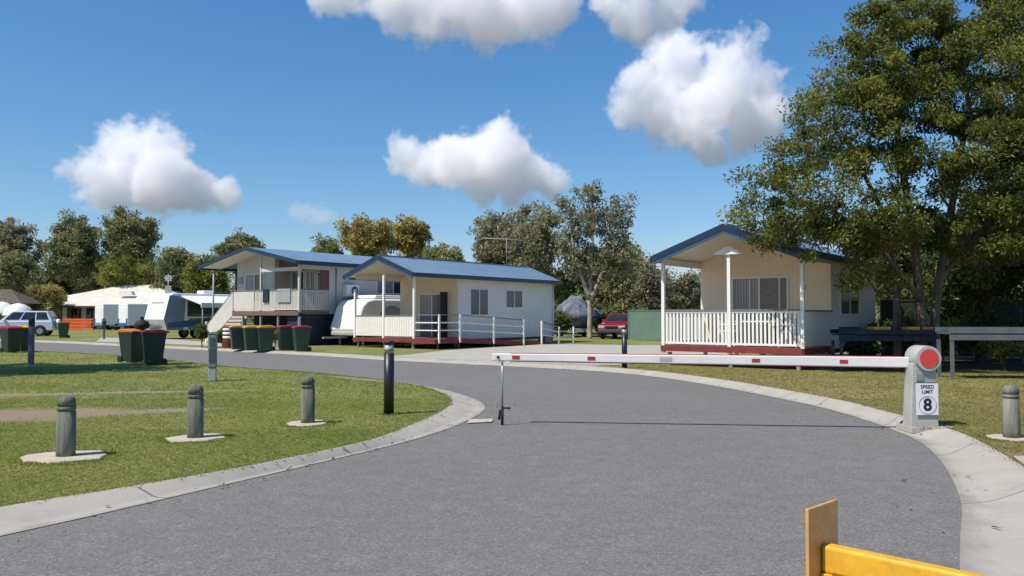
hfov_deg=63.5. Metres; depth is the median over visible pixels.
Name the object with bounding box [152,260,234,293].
bushy tree
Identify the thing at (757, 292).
sliding door
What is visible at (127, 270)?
bushy tree
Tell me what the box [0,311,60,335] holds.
parked car
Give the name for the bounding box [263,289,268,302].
towel
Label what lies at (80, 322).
barrier fence
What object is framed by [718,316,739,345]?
plastic chair
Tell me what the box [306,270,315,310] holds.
window
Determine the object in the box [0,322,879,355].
site lawn
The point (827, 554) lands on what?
swing gate
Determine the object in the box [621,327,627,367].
path light
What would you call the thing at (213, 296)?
porch post
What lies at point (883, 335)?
metal rack
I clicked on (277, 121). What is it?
sky
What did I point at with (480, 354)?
driveway
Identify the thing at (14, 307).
shade canopy
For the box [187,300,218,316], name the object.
annexe window
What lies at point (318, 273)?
window
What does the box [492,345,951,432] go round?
boom gate
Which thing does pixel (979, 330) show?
metal rack
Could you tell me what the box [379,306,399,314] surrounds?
side window
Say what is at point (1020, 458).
footpath
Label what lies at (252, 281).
window
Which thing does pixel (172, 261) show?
bushy tree
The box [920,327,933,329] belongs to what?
tray lid
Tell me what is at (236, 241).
gum tree
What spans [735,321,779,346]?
plastic table
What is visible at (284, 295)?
towel
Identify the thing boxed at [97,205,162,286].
gum tree
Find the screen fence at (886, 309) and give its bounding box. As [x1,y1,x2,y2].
[880,300,1023,356]
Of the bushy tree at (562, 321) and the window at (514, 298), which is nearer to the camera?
the window at (514, 298)
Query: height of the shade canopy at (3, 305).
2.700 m
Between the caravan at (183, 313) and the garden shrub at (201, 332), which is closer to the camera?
the garden shrub at (201, 332)
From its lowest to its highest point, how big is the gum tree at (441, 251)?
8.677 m
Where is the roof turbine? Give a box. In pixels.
[164,274,171,293]
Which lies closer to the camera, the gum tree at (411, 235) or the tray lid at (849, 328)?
the tray lid at (849, 328)
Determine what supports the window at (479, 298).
in the holiday cabin at (448, 301)
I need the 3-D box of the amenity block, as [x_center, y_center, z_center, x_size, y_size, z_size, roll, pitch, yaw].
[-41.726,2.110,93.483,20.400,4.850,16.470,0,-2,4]
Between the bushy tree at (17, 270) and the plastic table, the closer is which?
the plastic table
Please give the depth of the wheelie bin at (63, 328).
53.37 m
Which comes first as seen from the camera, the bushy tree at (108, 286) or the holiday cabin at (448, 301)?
the holiday cabin at (448, 301)
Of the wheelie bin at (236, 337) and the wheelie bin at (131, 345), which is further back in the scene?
the wheelie bin at (236, 337)
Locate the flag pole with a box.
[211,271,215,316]
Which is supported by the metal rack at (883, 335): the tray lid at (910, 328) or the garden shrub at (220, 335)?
the tray lid at (910, 328)
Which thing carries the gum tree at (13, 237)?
on the site lawn at (95, 335)
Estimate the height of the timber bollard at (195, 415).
0.710 m
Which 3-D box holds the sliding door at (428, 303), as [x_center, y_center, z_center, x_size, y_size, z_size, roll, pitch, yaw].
[-3.875,1.317,40.037,1.670,2.090,0.045,-1,-2,37]
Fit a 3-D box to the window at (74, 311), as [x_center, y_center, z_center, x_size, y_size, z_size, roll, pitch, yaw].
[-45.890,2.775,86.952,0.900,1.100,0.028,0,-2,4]
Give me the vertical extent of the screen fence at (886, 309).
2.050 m
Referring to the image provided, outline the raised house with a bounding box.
[198,247,399,344]
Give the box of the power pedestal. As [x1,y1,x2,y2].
[208,332,217,381]
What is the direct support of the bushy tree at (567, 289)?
on the site lawn at (95, 335)
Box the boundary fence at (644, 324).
[628,310,700,339]
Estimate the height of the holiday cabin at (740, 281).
4.105 m
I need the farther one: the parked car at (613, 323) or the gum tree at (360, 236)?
the gum tree at (360, 236)
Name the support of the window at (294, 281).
in the raised house
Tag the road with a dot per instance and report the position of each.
(563, 472)
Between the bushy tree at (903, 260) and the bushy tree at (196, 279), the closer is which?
the bushy tree at (903, 260)
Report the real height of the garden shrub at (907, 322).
1.848 m
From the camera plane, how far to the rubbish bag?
26.46 m
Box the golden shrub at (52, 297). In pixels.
[24,280,68,326]
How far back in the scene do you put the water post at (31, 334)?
25.05 m
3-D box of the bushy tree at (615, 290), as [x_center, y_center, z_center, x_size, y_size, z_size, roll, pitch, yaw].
[8.173,0.012,61.773,4.521,7.359,5.141,0,-2,0]
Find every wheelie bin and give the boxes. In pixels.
[0,326,22,352]
[20,325,27,350]
[58,322,70,337]
[117,329,145,361]
[140,329,169,364]
[229,325,244,349]
[242,325,260,350]
[257,325,276,350]
[276,325,293,349]
[291,325,312,351]
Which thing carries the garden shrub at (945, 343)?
on the garden bed
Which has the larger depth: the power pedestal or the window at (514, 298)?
the window at (514, 298)
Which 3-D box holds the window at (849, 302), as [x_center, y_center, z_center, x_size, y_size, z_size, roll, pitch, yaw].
[10.727,0.256,26.239,0.035,1.220,2.150,-1,-2,37]
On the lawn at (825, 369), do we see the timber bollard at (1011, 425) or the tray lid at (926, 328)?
the timber bollard at (1011, 425)
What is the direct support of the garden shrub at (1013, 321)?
on the garden bed
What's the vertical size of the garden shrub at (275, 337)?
0.918 m
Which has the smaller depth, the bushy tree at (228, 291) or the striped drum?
the striped drum
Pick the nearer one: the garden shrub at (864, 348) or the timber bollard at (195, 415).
the timber bollard at (195, 415)
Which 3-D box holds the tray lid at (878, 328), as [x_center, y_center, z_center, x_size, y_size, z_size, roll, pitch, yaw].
[9.874,1.103,22.251,0.450,0.120,0.480,0,-2,4]
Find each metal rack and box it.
[830,329,936,371]
[935,327,1023,378]
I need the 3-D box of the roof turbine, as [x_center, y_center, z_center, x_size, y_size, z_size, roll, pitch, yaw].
[-21.783,-0.248,52.391,0.468,1.214,0.360,1,-2,-20]
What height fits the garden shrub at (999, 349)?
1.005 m
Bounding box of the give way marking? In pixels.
[467,419,492,422]
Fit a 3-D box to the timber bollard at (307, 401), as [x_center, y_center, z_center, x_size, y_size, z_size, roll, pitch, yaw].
[-2.851,1.586,11.494,0.546,0.710,0.620,1,-2,-17]
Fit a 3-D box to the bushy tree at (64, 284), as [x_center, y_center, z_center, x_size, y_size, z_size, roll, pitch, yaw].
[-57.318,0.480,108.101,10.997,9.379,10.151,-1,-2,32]
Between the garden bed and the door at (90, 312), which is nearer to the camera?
the garden bed
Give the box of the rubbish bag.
[134,317,149,328]
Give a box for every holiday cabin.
[342,255,573,349]
[650,223,883,369]
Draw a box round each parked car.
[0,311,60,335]
[598,313,627,338]
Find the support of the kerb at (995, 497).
on the road
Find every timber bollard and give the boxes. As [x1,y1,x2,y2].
[20,395,106,463]
[165,385,225,442]
[286,376,325,426]
[986,385,1023,441]
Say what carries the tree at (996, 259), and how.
on the garden bed
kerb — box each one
[0,339,1023,575]
[0,351,484,535]
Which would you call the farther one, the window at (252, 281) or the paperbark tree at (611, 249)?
the paperbark tree at (611, 249)
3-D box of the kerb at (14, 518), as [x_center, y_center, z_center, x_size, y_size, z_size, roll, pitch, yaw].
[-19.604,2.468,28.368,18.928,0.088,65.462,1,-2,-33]
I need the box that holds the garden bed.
[835,357,1023,372]
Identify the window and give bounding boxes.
[71,309,79,318]
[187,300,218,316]
[245,273,263,293]
[291,271,304,306]
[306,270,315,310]
[317,272,326,295]
[376,281,399,293]
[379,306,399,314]
[470,288,488,315]
[506,290,522,307]
[840,276,859,314]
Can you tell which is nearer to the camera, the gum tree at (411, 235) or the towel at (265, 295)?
the towel at (265, 295)
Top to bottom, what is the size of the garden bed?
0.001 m
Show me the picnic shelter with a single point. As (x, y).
(9, 296)
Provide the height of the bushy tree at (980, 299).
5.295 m
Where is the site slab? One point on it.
(172, 341)
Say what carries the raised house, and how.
on the site lawn at (95, 335)
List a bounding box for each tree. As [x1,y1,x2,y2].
[0,216,51,316]
[0,249,48,304]
[27,263,94,294]
[39,208,111,293]
[50,272,111,289]
[91,252,158,288]
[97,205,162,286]
[149,246,198,292]
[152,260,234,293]
[179,253,229,293]
[210,227,265,291]
[309,232,343,253]
[332,211,398,256]
[389,213,434,257]
[421,242,464,260]
[465,209,516,265]
[498,198,565,275]
[548,177,641,337]
[550,246,634,328]
[552,261,605,333]
[554,308,572,337]
[592,311,608,336]
[593,241,647,334]
[626,253,680,309]
[659,268,700,308]
[716,0,1023,369]
[859,199,959,318]
[902,210,1023,360]
[946,172,1023,299]
[951,0,1023,289]
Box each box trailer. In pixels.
[86,304,119,329]
[110,304,147,328]
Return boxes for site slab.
[96,337,278,348]
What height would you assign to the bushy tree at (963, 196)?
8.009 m
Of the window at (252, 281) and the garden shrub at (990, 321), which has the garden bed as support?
the garden shrub at (990, 321)
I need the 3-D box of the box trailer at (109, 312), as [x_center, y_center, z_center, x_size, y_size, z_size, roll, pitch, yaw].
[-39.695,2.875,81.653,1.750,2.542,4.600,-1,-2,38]
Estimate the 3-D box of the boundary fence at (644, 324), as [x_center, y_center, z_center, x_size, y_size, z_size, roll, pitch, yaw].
[11.685,2.159,47.707,9.950,1.800,0.075,0,-2,15]
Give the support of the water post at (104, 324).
on the site slab
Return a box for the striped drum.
[223,326,230,347]
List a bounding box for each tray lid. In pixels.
[839,327,859,329]
[867,327,890,329]
[901,327,919,329]
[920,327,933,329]
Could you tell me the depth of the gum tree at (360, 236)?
81.69 m
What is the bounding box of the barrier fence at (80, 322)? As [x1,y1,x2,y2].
[60,318,93,329]
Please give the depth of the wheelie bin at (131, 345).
26.29 m
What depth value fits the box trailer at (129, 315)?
78.06 m
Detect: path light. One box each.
[382,341,394,414]
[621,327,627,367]
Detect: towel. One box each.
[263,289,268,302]
[277,288,291,301]
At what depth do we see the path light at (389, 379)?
12.56 m
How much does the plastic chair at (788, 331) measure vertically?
0.873 m
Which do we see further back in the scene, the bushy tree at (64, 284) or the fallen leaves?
the bushy tree at (64, 284)
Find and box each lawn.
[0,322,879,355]
[0,351,450,506]
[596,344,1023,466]
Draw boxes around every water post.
[28,317,34,364]
[102,318,105,338]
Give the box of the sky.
[0,0,1023,314]
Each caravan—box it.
[144,290,246,337]
[322,295,399,345]
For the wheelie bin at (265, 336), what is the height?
1.068 m
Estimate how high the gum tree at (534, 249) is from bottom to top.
10.944 m
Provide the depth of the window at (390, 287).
44.85 m
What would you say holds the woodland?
on the site lawn at (95, 335)
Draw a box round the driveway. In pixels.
[394,344,740,365]
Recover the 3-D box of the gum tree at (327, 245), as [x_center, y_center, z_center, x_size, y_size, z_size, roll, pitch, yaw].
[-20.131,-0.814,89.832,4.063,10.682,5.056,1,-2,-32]
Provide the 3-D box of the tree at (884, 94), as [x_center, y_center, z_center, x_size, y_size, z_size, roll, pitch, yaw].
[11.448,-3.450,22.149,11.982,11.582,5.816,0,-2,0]
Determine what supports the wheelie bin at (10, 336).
on the lawn at (25, 415)
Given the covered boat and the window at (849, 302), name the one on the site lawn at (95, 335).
the covered boat
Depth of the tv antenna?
45.36 m
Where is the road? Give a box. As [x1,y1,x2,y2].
[0,341,961,575]
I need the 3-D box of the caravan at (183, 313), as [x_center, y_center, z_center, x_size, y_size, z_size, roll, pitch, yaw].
[-20.051,1.667,52.594,4.716,3.100,7.350,-1,-2,38]
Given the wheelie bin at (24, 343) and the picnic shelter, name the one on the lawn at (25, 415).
the wheelie bin at (24, 343)
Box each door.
[87,309,94,327]
[419,293,439,336]
[731,276,788,343]
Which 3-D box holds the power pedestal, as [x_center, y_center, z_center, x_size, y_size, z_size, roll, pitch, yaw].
[-6.837,1.569,18.872,0.200,1.120,0.187,0,-2,-12]
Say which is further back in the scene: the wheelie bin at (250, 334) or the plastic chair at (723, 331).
the wheelie bin at (250, 334)
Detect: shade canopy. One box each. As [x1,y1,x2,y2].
[0,301,10,317]
[1,303,31,315]
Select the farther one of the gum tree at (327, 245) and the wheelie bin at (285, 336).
the gum tree at (327, 245)
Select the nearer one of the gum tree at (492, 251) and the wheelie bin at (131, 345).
the wheelie bin at (131, 345)
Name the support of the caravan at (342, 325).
on the site lawn at (95, 335)
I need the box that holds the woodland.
[1,290,1021,322]
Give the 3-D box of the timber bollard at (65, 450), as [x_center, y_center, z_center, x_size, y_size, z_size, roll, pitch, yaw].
[-4.761,1.500,8.800,0.803,0.710,0.719,1,-2,-32]
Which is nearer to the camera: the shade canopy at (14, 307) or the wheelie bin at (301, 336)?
the wheelie bin at (301, 336)
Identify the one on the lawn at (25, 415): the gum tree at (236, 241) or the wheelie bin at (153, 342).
the wheelie bin at (153, 342)
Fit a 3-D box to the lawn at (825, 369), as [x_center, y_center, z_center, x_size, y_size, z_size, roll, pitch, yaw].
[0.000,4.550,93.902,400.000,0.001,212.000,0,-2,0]
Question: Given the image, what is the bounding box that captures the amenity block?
[56,285,190,328]
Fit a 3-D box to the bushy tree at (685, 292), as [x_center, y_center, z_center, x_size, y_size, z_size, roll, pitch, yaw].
[11.662,1.050,55.550,4.205,4.825,3.651,1,-2,-35]
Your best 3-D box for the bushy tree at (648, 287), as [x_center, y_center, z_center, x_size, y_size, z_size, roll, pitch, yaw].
[10.137,0.480,58.324,3.609,6.116,3.781,-1,-2,24]
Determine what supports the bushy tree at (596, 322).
on the site lawn at (95, 335)
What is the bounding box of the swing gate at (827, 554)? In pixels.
[805,499,987,575]
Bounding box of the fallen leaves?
[50,342,996,554]
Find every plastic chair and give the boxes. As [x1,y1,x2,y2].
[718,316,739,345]
[778,316,797,347]
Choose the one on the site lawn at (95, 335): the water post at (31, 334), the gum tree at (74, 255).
the gum tree at (74, 255)
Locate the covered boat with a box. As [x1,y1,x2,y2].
[555,295,603,335]
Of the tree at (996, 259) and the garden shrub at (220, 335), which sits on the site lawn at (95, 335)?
the garden shrub at (220, 335)
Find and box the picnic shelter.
[0,289,41,310]
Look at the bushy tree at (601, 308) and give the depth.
89.80 m
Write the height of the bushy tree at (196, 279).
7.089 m
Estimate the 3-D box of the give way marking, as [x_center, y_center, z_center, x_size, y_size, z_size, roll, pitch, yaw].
[-0.470,1.983,12.350,0.372,0.001,0.492,0,-2,0]
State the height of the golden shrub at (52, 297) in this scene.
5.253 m
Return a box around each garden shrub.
[194,323,208,347]
[216,329,222,346]
[273,330,277,346]
[843,341,886,355]
[864,308,929,348]
[928,316,970,362]
[956,312,1004,361]
[973,340,1023,369]
[993,316,1023,363]
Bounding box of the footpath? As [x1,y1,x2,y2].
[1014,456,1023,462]
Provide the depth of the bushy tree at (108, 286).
119.87 m
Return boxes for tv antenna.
[482,237,523,264]

